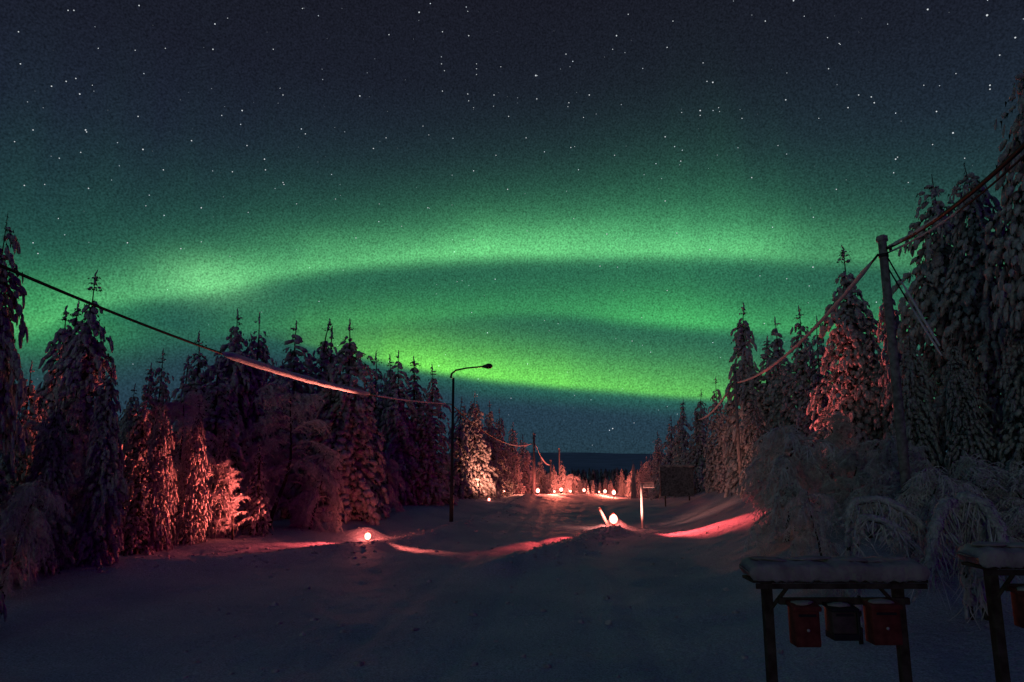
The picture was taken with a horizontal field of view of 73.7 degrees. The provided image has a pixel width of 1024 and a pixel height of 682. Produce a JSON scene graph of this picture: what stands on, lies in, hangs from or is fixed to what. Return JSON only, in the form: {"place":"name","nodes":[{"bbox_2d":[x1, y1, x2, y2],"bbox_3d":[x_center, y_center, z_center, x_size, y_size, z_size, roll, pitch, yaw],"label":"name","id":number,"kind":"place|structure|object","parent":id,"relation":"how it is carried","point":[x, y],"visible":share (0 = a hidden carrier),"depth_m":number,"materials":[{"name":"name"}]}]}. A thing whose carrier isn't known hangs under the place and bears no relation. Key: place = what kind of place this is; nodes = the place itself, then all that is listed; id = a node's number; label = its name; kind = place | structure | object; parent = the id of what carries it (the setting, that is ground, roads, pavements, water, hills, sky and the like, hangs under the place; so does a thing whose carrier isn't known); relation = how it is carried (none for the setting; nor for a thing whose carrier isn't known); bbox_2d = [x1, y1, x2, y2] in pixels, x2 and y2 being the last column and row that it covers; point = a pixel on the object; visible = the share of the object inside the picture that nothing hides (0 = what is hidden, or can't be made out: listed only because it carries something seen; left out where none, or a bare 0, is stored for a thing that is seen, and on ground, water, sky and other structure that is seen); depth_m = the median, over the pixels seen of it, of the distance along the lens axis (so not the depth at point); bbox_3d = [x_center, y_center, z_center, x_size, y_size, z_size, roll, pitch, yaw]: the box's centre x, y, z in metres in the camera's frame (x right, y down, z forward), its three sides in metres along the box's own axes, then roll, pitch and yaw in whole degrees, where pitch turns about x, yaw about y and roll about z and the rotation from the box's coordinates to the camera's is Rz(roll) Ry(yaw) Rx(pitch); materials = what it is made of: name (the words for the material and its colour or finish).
{"place":"outdoors","nodes":[
{"label":"outdoors","id":0,"kind":"place"},
{"bbox_2d":[0,452,709,473],"bbox_3d":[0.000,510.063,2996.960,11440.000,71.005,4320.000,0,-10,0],"label":"hills","id":1,"kind":"structure","parent":0,"point":[582,461],"depth_m":1894.43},
{"bbox_2d":[0,474,1023,681],"bbox_3d":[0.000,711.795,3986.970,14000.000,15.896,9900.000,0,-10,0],"label":"ground","id":2,"kind":"structure","parent":0,"point":[131,620],"depth_m":14.13,"materials":[{"name":"white snow"}]},
{"bbox_2d":[0,214,28,629],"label":"spruce tree","id":3,"kind":"object","parent":2,"relation":"on","point":[13,395],"visible":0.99,"depth_m":12.79,"materials":[{"name":"green plant"}]},
{"bbox_2d":[0,347,28,588],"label":"spruce tree","id":4,"kind":"object","parent":2,"relation":"on","point":[4,486],"visible":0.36,"depth_m":15.53,"materials":[{"name":"green plant"}]},
{"bbox_2d":[0,360,48,547],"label":"spruce tree","id":5,"kind":"object","parent":2,"relation":"on","point":[24,467],"visible":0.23,"depth_m":17.60,"materials":[{"name":"green plant"}]},
{"bbox_2d":[0,480,67,601],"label":"birch tree","id":6,"kind":"object","parent":2,"relation":"on","point":[21,500],"visible":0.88,"depth_m":14.88,"materials":[{"name":"white plant"}]},
{"bbox_2d":[5,305,73,472],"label":"spruce tree","id":7,"kind":"object","parent":2,"relation":"on","point":[48,392],"visible":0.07,"depth_m":21.13,"materials":[{"name":"green plant"}]},
{"bbox_2d":[5,388,79,576],"bbox_3d":[-11.291,3.708,16.634,1.561,5.169,1.436,0,-10,2],"label":"spruce tree","id":8,"kind":"object","parent":2,"relation":"on","point":[51,461],"visible":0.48,"depth_m":16.54,"materials":[{"name":"green plant"}]},
{"bbox_2d":[25,416,90,556],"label":"birch tree","id":9,"kind":"object","parent":2,"relation":"on","point":[75,484],"visible":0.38,"depth_m":17.16,"materials":[{"name":"white plant"}]},
{"bbox_2d":[42,300,80,392],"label":"spruce tree","id":10,"kind":"object","parent":2,"relation":"on","point":[75,321],"visible":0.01,"depth_m":23.46,"materials":[{"name":"green plant"}]},
{"bbox_2d":[29,270,125,550],"bbox_3d":[-12.634,2.702,19.866,2.746,9.913,2.802,-4,-11,21],"label":"spruce tree","id":11,"kind":"object","parent":2,"relation":"on","point":[87,350],"visible":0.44,"depth_m":19.79,"materials":[{"name":"green plant"}]},
{"bbox_2d":[66,358,128,569],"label":"spruce tree","id":12,"kind":"object","parent":2,"relation":"on","point":[99,535],"visible":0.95,"depth_m":17.44,"materials":[{"name":"white plant"}]},
{"bbox_2d":[116,383,142,473],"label":"spruce tree","id":13,"kind":"object","parent":2,"relation":"on","point":[126,424],"visible":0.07,"depth_m":26.60,"materials":[{"name":"green plant"}]},
{"bbox_2d":[118,457,154,555],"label":"spruce tree","id":14,"kind":"object","parent":2,"relation":"on","point":[130,530],"visible":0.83,"depth_m":19.55,"materials":[{"name":"green plant"}]},
{"bbox_2d":[116,363,158,527],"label":"spruce tree","id":15,"kind":"object","parent":2,"relation":"on","point":[139,437],"visible":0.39,"depth_m":22.60,"materials":[{"name":"green plant"}]},
{"bbox_2d":[123,384,178,552],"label":"spruce tree","id":16,"kind":"object","parent":2,"relation":"on","point":[158,497],"visible":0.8,"depth_m":20.61,"materials":[{"name":"white plant"}]},
{"bbox_2d":[127,348,180,534],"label":"spruce tree","id":17,"kind":"object","parent":2,"relation":"on","point":[158,371],"visible":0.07,"depth_m":23.96,"materials":[{"name":"green plant"}]},
{"bbox_2d":[169,396,209,546],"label":"spruce tree","id":18,"kind":"object","parent":2,"relation":"on","point":[191,516],"visible":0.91,"depth_m":22.14,"materials":[{"name":"white plant"}]},
{"bbox_2d":[154,384,231,538],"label":"birch tree","id":19,"kind":"object","parent":2,"relation":"on","point":[190,407],"visible":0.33,"depth_m":24.11,"materials":[{"name":"white plant"}]},
{"bbox_2d":[168,330,238,502],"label":"spruce tree","id":20,"kind":"object","parent":2,"relation":"on","point":[198,376],"visible":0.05,"depth_m":28.94,"materials":[{"name":"green plant"}]},
{"bbox_2d":[169,360,271,534],"bbox_3d":[-11.617,4.679,26.693,4.227,7.917,3.651,6,-12,-30],"label":"spruce tree","id":21,"kind":"object","parent":2,"relation":"on","point":[214,420],"visible":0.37,"depth_m":26.52,"materials":[{"name":"green plant"}]},
{"bbox_2d":[205,420,238,538],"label":"spruce tree","id":22,"kind":"object","parent":2,"relation":"on","point":[224,456],"visible":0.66,"depth_m":23.88,"materials":[{"name":"white plant"}]},
{"bbox_2d":[179,308,275,520],"bbox_3d":[-12.742,4.393,30.610,4.876,12.108,4.886,9,-14,-39],"label":"spruce tree","id":23,"kind":"object","parent":2,"relation":"on","point":[235,373],"visible":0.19,"depth_m":30.73,"materials":[{"name":"green plant"}]},
{"bbox_2d":[211,458,252,539],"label":"birch tree","id":24,"kind":"object","parent":2,"relation":"on","point":[234,486],"visible":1,"depth_m":23.36,"materials":[{"name":"white plant"}]},
{"bbox_2d":[237,439,272,536],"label":"spruce tree","id":25,"kind":"object","parent":2,"relation":"on","point":[258,510],"visible":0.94,"depth_m":24.71,"materials":[{"name":"green plant"}]},
{"bbox_2d":[232,312,289,517],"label":"spruce tree","id":26,"kind":"object","parent":2,"relation":"on","point":[262,353],"visible":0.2,"depth_m":31.73,"materials":[{"name":"green plant"}]},
{"bbox_2d":[257,360,307,520],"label":"spruce tree","id":27,"kind":"object","parent":2,"relation":"on","point":[281,512],"visible":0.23,"depth_m":32.12,"materials":[{"name":"green plant"}]},
{"bbox_2d":[234,376,345,531],"bbox_3d":[-9.412,4.889,27.849,4.728,7.055,3.890,6,-11,-28],"label":"birch tree","id":28,"kind":"object","parent":2,"relation":"on","point":[273,416],"visible":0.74,"depth_m":27.47,"materials":[{"name":"white plant"}]},
{"bbox_2d":[272,320,323,516],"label":"spruce tree","id":29,"kind":"object","parent":2,"relation":"on","point":[295,365],"visible":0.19,"depth_m":35.32,"materials":[{"name":"green plant"}]},
{"bbox_2d":[288,452,345,532],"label":"birch tree","id":30,"kind":"object","parent":2,"relation":"on","point":[325,472],"visible":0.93,"depth_m":27.55,"materials":[{"name":"white plant"}]},
{"bbox_2d":[297,318,337,454],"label":"spruce tree","id":31,"kind":"object","parent":2,"relation":"on","point":[324,360],"visible":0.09,"depth_m":37.10,"materials":[{"name":"green plant"}]},
{"bbox_2d":[285,318,390,525],"bbox_3d":[-8.123,4.529,32.755,5.175,11.450,5.624,3,-10,-13],"label":"spruce tree","id":32,"kind":"object","parent":2,"relation":"on","point":[360,499],"visible":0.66,"depth_m":32.11,"materials":[{"name":"white plant"}]},
{"bbox_2d":[354,397,393,507],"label":"spruce tree","id":33,"kind":"object","parent":2,"relation":"on","point":[374,444],"visible":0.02,"depth_m":37.57,"materials":[{"name":"green plant"}]},
{"bbox_2d":[360,351,409,483],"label":"spruce tree","id":34,"kind":"object","parent":2,"relation":"on","point":[377,411],"visible":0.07,"depth_m":42.73,"materials":[{"name":"green plant"}]},
{"bbox_2d":[379,350,423,505],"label":"spruce tree","id":35,"kind":"object","parent":2,"relation":"on","point":[397,420],"visible":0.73,"depth_m":41.16,"materials":[{"name":"green plant"}]},
{"bbox_2d":[400,356,441,499],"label":"spruce tree","id":36,"kind":"object","parent":2,"relation":"on","point":[415,422],"visible":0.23,"depth_m":43.69,"materials":[{"name":"green plant"}]},
{"bbox_2d":[407,364,461,506],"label":"spruce tree","id":37,"kind":"object","parent":2,"relation":"on","point":[433,492],"visible":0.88,"depth_m":41.88,"materials":[{"name":"green plant"}]},
{"bbox_2d":[443,398,481,498],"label":"spruce tree","id":38,"kind":"object","parent":2,"relation":"on","point":[462,466],"visible":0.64,"depth_m":48.89,"materials":[{"name":"white plant"}]},
{"bbox_2d":[449,364,492,521],"bbox_3d":[-2.110,5.229,34.618,2.215,8.249,0.268,0,-10,0],"label":"street lamp","id":39,"kind":"object","parent":2,"relation":"on","point":[488,366],"visible":0.97,"depth_m":34.61,"materials":[{"name":"metal"}]},
{"bbox_2d":[0,264,450,404],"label":"power cable","id":40,"kind":"object","parent":39,"relation":"attached to","point":[234,356],"visible":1,"depth_m":15.51,"materials":[{"name":"black rubber"}]},
{"bbox_2d":[464,393,500,499],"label":"spruce tree","id":41,"kind":"object","parent":2,"relation":"on","point":[479,448],"visible":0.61,"depth_m":50.77,"materials":[{"name":"white plant"}]},
{"bbox_2d":[483,399,510,496],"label":"spruce tree","id":42,"kind":"object","parent":2,"relation":"on","point":[496,459],"visible":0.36,"depth_m":56.95,"materials":[{"name":"green plant"}]},
{"bbox_2d":[493,407,517,495],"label":"spruce tree","id":43,"kind":"object","parent":2,"relation":"on","point":[508,477],"visible":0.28,"depth_m":60.88,"materials":[{"name":"green plant"}]},
{"bbox_2d":[504,422,525,494],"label":"spruce tree","id":44,"kind":"object","parent":2,"relation":"on","point":[516,466],"visible":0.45,"depth_m":66.57,"materials":[{"name":"green plant"}]},
{"bbox_2d":[516,434,536,493],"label":"spruce tree","id":45,"kind":"object","parent":2,"relation":"on","point":[524,466],"visible":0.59,"depth_m":72.45,"materials":[{"name":"green plant"}]},
{"bbox_2d":[440,467,641,493],"bbox_3d":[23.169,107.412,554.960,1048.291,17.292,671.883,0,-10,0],"label":"forest","id":46,"kind":"object","parent":2,"relation":"on","point":[593,475],"visible":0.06,"depth_m":368.98,"materials":[{"name":"green plant"}]},
{"bbox_2d":[535,457,549,493],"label":"spruce tree","id":47,"kind":"object","parent":2,"relation":"on","point":[541,478],"visible":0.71,"depth_m":89.85,"materials":[{"name":"green plant"}]},
{"bbox_2d":[639,481,653,527],"bbox_3d":[6.458,7.928,32.517,0.702,2.507,0.164,0,-10,0],"label":"signpost","id":48,"kind":"object","parent":2,"relation":"on","point":[646,485],"visible":0.96,"depth_m":32.60,"materials":[{"name":"paint"}]},
{"bbox_2d":[648,431,665,498],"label":"spruce tree","id":49,"kind":"object","parent":2,"relation":"on","point":[659,456],"visible":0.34,"depth_m":68.81,"materials":[{"name":"green plant"}]},
{"bbox_2d":[649,415,681,499],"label":"spruce tree","id":50,"kind":"object","parent":2,"relation":"on","point":[668,459],"visible":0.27,"depth_m":60.76,"materials":[{"name":"green plant"}]},
{"bbox_2d":[657,464,694,506],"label":"roadside board","id":51,"kind":"object","parent":2,"relation":"on","point":[676,480],"visible":0.94,"depth_m":46.02,"materials":[{"name":"paint"}]},
{"bbox_2d":[671,399,693,497],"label":"spruce tree","id":52,"kind":"object","parent":2,"relation":"on","point":[682,436],"visible":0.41,"depth_m":55.23,"materials":[{"name":"green plant"}]},
{"bbox_2d":[682,392,715,497],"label":"spruce tree","id":53,"kind":"object","parent":2,"relation":"on","point":[693,457],"visible":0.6,"depth_m":51.02,"materials":[{"name":"green plant"}]},
{"bbox_2d":[700,377,725,492],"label":"spruce tree","id":54,"kind":"object","parent":2,"relation":"on","point":[711,467],"visible":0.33,"depth_m":46.37,"materials":[{"name":"green plant"}]},
{"bbox_2d":[712,398,734,492],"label":"spruce tree","id":55,"kind":"object","parent":2,"relation":"on","point":[719,476],"visible":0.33,"depth_m":43.28,"materials":[{"name":"green plant"}]},
{"bbox_2d":[732,363,742,497],"bbox_3d":[11.830,4.827,35.689,0.253,7.393,0.213,4,-11,-21],"label":"utility pole","id":56,"kind":"object","parent":2,"relation":"on","point":[737,422],"visible":0.95,"depth_m":35.72,"materials":[{"name":"brown wood"}]},
{"bbox_2d":[722,303,766,497],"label":"spruce tree","id":57,"kind":"object","parent":2,"relation":"on","point":[743,334],"visible":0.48,"depth_m":38.75,"materials":[{"name":"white plant"}]},
{"bbox_2d":[736,391,770,496],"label":"spruce tree","id":58,"kind":"object","parent":2,"relation":"on","point":[754,416],"visible":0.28,"depth_m":35.64,"materials":[{"name":"green plant"}]},
{"bbox_2d":[744,336,778,455],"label":"spruce tree","id":59,"kind":"object","parent":2,"relation":"on","point":[761,393],"visible":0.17,"depth_m":37.92,"materials":[{"name":"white plant"}]},
{"bbox_2d":[741,438,813,513],"bbox_3d":[9.745,5.289,25.064,2.651,3.914,3.186,-2,-10,10],"label":"willow bush","id":60,"kind":"object","parent":2,"relation":"on","point":[758,489],"visible":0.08,"depth_m":25.25,"materials":[{"name":"white plant"}]},
{"bbox_2d":[762,317,799,440],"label":"spruce tree","id":61,"kind":"object","parent":2,"relation":"on","point":[778,396],"visible":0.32,"depth_m":36.83,"materials":[{"name":"white plant"}]},
{"bbox_2d":[734,424,841,556],"bbox_3d":[7.935,4.950,19.392,3.099,5.075,3.190,-3,-11,20],"label":"willow bush","id":62,"kind":"object","parent":2,"relation":"on","point":[792,437],"visible":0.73,"depth_m":19.15,"materials":[{"name":"white plant"}]},
{"bbox_2d":[761,455,820,539],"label":"willow bush","id":63,"kind":"object","parent":2,"relation":"on","point":[800,473],"visible":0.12,"depth_m":20.42,"materials":[{"name":"white plant"}]},
{"bbox_2d":[779,305,824,454],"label":"spruce tree","id":64,"kind":"object","parent":2,"relation":"on","point":[799,376],"visible":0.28,"depth_m":35.04,"materials":[{"name":"white plant"}]},
{"bbox_2d":[795,315,833,477],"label":"spruce tree","id":65,"kind":"object","parent":2,"relation":"on","point":[817,376],"visible":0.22,"depth_m":33.94,"materials":[{"name":"white plant"}]},
{"bbox_2d":[782,489,848,596],"bbox_3d":[6.293,4.615,13.895,1.419,3.134,1.378,-3,-10,15],"label":"willow bush","id":66,"kind":"object","parent":2,"relation":"on","point":[812,519],"visible":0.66,"depth_m":14.01,"materials":[{"name":"white plant"}]},
{"bbox_2d":[790,408,859,504],"bbox_3d":[10.731,4.283,23.666,2.650,3.845,3.220,-4,-11,23],"label":"willow bush","id":67,"kind":"object","parent":2,"relation":"on","point":[842,425],"visible":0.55,"depth_m":23.36,"materials":[{"name":"white plant"}]},
{"bbox_2d":[739,555,930,681],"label":"mailbox rack","id":68,"kind":"object","parent":2,"relation":"on","point":[897,576],"visible":1,"depth_m":7.75,"materials":[{"name":"brown wood"}]},
{"bbox_2d":[785,600,821,646],"bbox_3d":[3.260,3.143,7.618,0.314,0.478,0.268,0,-10,0],"label":"mailbox","id":69,"kind":"object","parent":68,"relation":"attached to","point":[804,623],"visible":1,"depth_m":7.52,"materials":[{"name":"red paint"}]},
{"bbox_2d":[822,602,861,640],"bbox_3d":[3.677,3.115,7.624,0.323,0.383,0.267,0,-10,0],"label":"mailbox","id":70,"kind":"object","parent":68,"relation":"attached to","point":[842,621],"visible":1,"depth_m":7.53,"materials":[{"name":"paint"}]},
{"bbox_2d":[860,598,902,644],"bbox_3d":[4.135,3.125,7.622,0.359,0.474,0.268,0,-10,0],"label":"mailbox","id":71,"kind":"object","parent":68,"relation":"attached to","point":[882,620],"visible":1,"depth_m":7.53,"materials":[{"name":"red paint"}]},
{"bbox_2d":[806,245,888,491],"bbox_3d":[13.604,1.675,27.091,3.904,11.621,3.806,1,-10,-4],"label":"spruce tree","id":72,"kind":"object","parent":2,"relation":"on","point":[845,376],"visible":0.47,"depth_m":27.05,"materials":[{"name":"white plant"}]},
{"bbox_2d":[813,441,894,540],"bbox_3d":[8.990,4.112,17.986,2.218,2.944,2.224,-2,-10,9],"label":"willow bush","id":73,"kind":"object","parent":2,"relation":"on","point":[851,461],"visible":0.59,"depth_m":18.13,"materials":[{"name":"white plant"}]},
{"bbox_2d":[854,308,892,470],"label":"spruce tree","id":74,"kind":"object","parent":2,"relation":"on","point":[868,418],"visible":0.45,"depth_m":25.87,"materials":[{"name":"white plant"}]},
{"bbox_2d":[830,495,926,621],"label":"bent sapling","id":75,"kind":"object","parent":2,"relation":"on","point":[856,503],"visible":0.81,"depth_m":11.68,"materials":[{"name":"white plant"}]},
{"bbox_2d":[844,513,925,646],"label":"bent sapling","id":76,"kind":"object","parent":2,"relation":"on","point":[861,520],"visible":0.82,"depth_m":10.93,"materials":[{"name":"white plant"}]},
{"bbox_2d":[838,436,932,544],"bbox_3d":[9.038,4.202,16.549,2.274,3.769,2.209,-8,-12,43],"label":"willow bush","id":77,"kind":"object","parent":2,"relation":"on","point":[879,463],"visible":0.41,"depth_m":16.44,"materials":[{"name":"white plant"}]},
{"bbox_2d":[876,234,918,558],"bbox_3d":[8.488,1.284,15.004,0.280,7.585,0.251,4,-11,-20],"label":"utility pole","id":78,"kind":"object","parent":2,"relation":"on","point":[900,426],"visible":0.82,"depth_m":15.06,"materials":[{"name":"brown wood"}]},
{"bbox_2d":[736,254,878,382],"bbox_3d":[10.115,0.312,25.838,0.114,0.994,21.299,-2,-10,9],"label":"power cable","id":79,"kind":"object","parent":78,"relation":"attached to","point":[845,293],"visible":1,"depth_m":19.66,"materials":[{"name":"black rubber"}]},
{"bbox_2d":[887,257,943,351],"bbox_3d":[8.489,-0.883,14.473,0.051,2.554,1.828,-1,-10,3],"label":"stay wire","id":80,"kind":"object","parent":78,"relation":"attached to","point":[921,316],"visible":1,"depth_m":14.26,"materials":[{"name":"grey metal"}]},
{"bbox_2d":[888,268,945,361],"bbox_3d":[8.617,-0.669,14.639,0.045,2.456,1.443,1,-10,-8],"label":"stay wire","id":81,"kind":"object","parent":78,"relation":"attached to","point":[925,329],"visible":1,"depth_m":14.49,"materials":[{"name":"grey metal"}]},
{"bbox_2d":[886,142,1023,249],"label":"power cable","id":82,"kind":"object","parent":78,"relation":"attached to","point":[1004,163],"visible":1,"depth_m":12.25,"materials":[{"name":"black rubber"}]},
{"bbox_2d":[887,155,1023,252],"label":"power cable","id":83,"kind":"object","parent":78,"relation":"attached to","point":[967,204],"visible":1,"depth_m":12.54,"materials":[{"name":"black rubber"}]},
{"bbox_2d":[874,299,924,481],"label":"spruce tree","id":84,"kind":"object","parent":2,"relation":"on","point":[885,396],"visible":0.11,"depth_m":25.24,"materials":[{"name":"white plant"}]},
{"bbox_2d":[874,443,931,536],"bbox_3d":[8.684,3.551,15.307,1.610,2.528,1.539,1,-10,-3],"label":"willow bush","id":85,"kind":"object","parent":2,"relation":"on","point":[896,472],"visible":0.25,"depth_m":15.45,"materials":[{"name":"white plant"}]},
{"bbox_2d":[882,319,947,510],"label":"spruce tree","id":86,"kind":"object","parent":2,"relation":"on","point":[920,420],"visible":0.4,"depth_m":18.63,"materials":[{"name":"white plant"}]},
{"bbox_2d":[884,466,990,594],"bbox_3d":[8.271,4.123,13.386,1.774,3.302,1.826,-1,-10,4],"label":"willow bush","id":87,"kind":"object","parent":2,"relation":"on","point":[923,481],"visible":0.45,"depth_m":13.36,"materials":[{"name":"white plant"}]},
{"bbox_2d":[887,174,996,465],"bbox_3d":[13.703,0.213,21.110,3.753,11.526,3.619,3,-10,-17],"label":"spruce tree","id":88,"kind":"object","parent":2,"relation":"on","point":[934,270],"visible":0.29,"depth_m":21.25,"materials":[{"name":"white plant"}]},
{"bbox_2d":[899,496,988,622],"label":"bent sapling","id":89,"kind":"object","parent":2,"relation":"on","point":[946,508],"visible":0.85,"depth_m":10.90,"materials":[{"name":"white plant"}]},
{"bbox_2d":[920,448,1023,566],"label":"willow bush","id":90,"kind":"object","parent":2,"relation":"on","point":[979,473],"visible":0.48,"depth_m":13.81,"materials":[{"name":"white plant"}]},
{"bbox_2d":[939,331,1006,496],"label":"spruce tree","id":91,"kind":"object","parent":2,"relation":"on","point":[971,433],"visible":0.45,"depth_m":17.36,"materials":[{"name":"white plant"}]},
{"bbox_2d":[930,163,1022,478],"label":"spruce tree","id":92,"kind":"object","parent":2,"relation":"on","point":[967,300],"visible":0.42,"depth_m":19.11,"materials":[{"name":"white plant"}]},
{"bbox_2d":[953,504,1010,618],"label":"bent sapling","id":93,"kind":"object","parent":2,"relation":"on","point":[977,574],"visible":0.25,"depth_m":11.02,"materials":[{"name":"white plant"}]},
{"bbox_2d":[942,490,1023,629],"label":"bent sapling","id":94,"kind":"object","parent":2,"relation":"on","point":[997,527],"visible":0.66,"depth_m":11.12,"materials":[{"name":"white plant"}]},
{"bbox_2d":[957,541,1023,681],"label":"mailbox rack","id":95,"kind":"object","parent":2,"relation":"on","point":[989,558],"visible":1,"depth_m":7.50,"materials":[{"name":"brown wood"}]},
{"bbox_2d":[1008,586,1023,627],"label":"mailbox","id":96,"kind":"object","parent":95,"relation":"attached to","point":[1017,596],"visible":1,"depth_m":7.37,"materials":[{"name":"red paint"}]},
{"bbox_2d":[979,52,1023,425],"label":"spruce tree","id":97,"kind":"object","parent":2,"relation":"on","point":[1011,243],"visible":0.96,"depth_m":16.57,"materials":[{"name":"white plant"}]},
{"bbox_2d":[989,461,1023,542],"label":"willow bush","id":98,"kind":"object","parent":2,"relation":"on","point":[1017,477],"visible":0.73,"depth_m":13.31,"materials":[{"name":"white plant"}]},
{"bbox_2d":[993,321,1023,510],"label":"spruce tree","id":99,"kind":"object","parent":2,"relation":"on","point":[1009,366],"visible":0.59,"depth_m":16.49,"materials":[{"name":"white plant"}]},
{"bbox_2d":[0,0,1023,453],"label":"sky","id":100,"kind":"structure","parent":0,"point":[330,241],"materials":[{"name":"green"}]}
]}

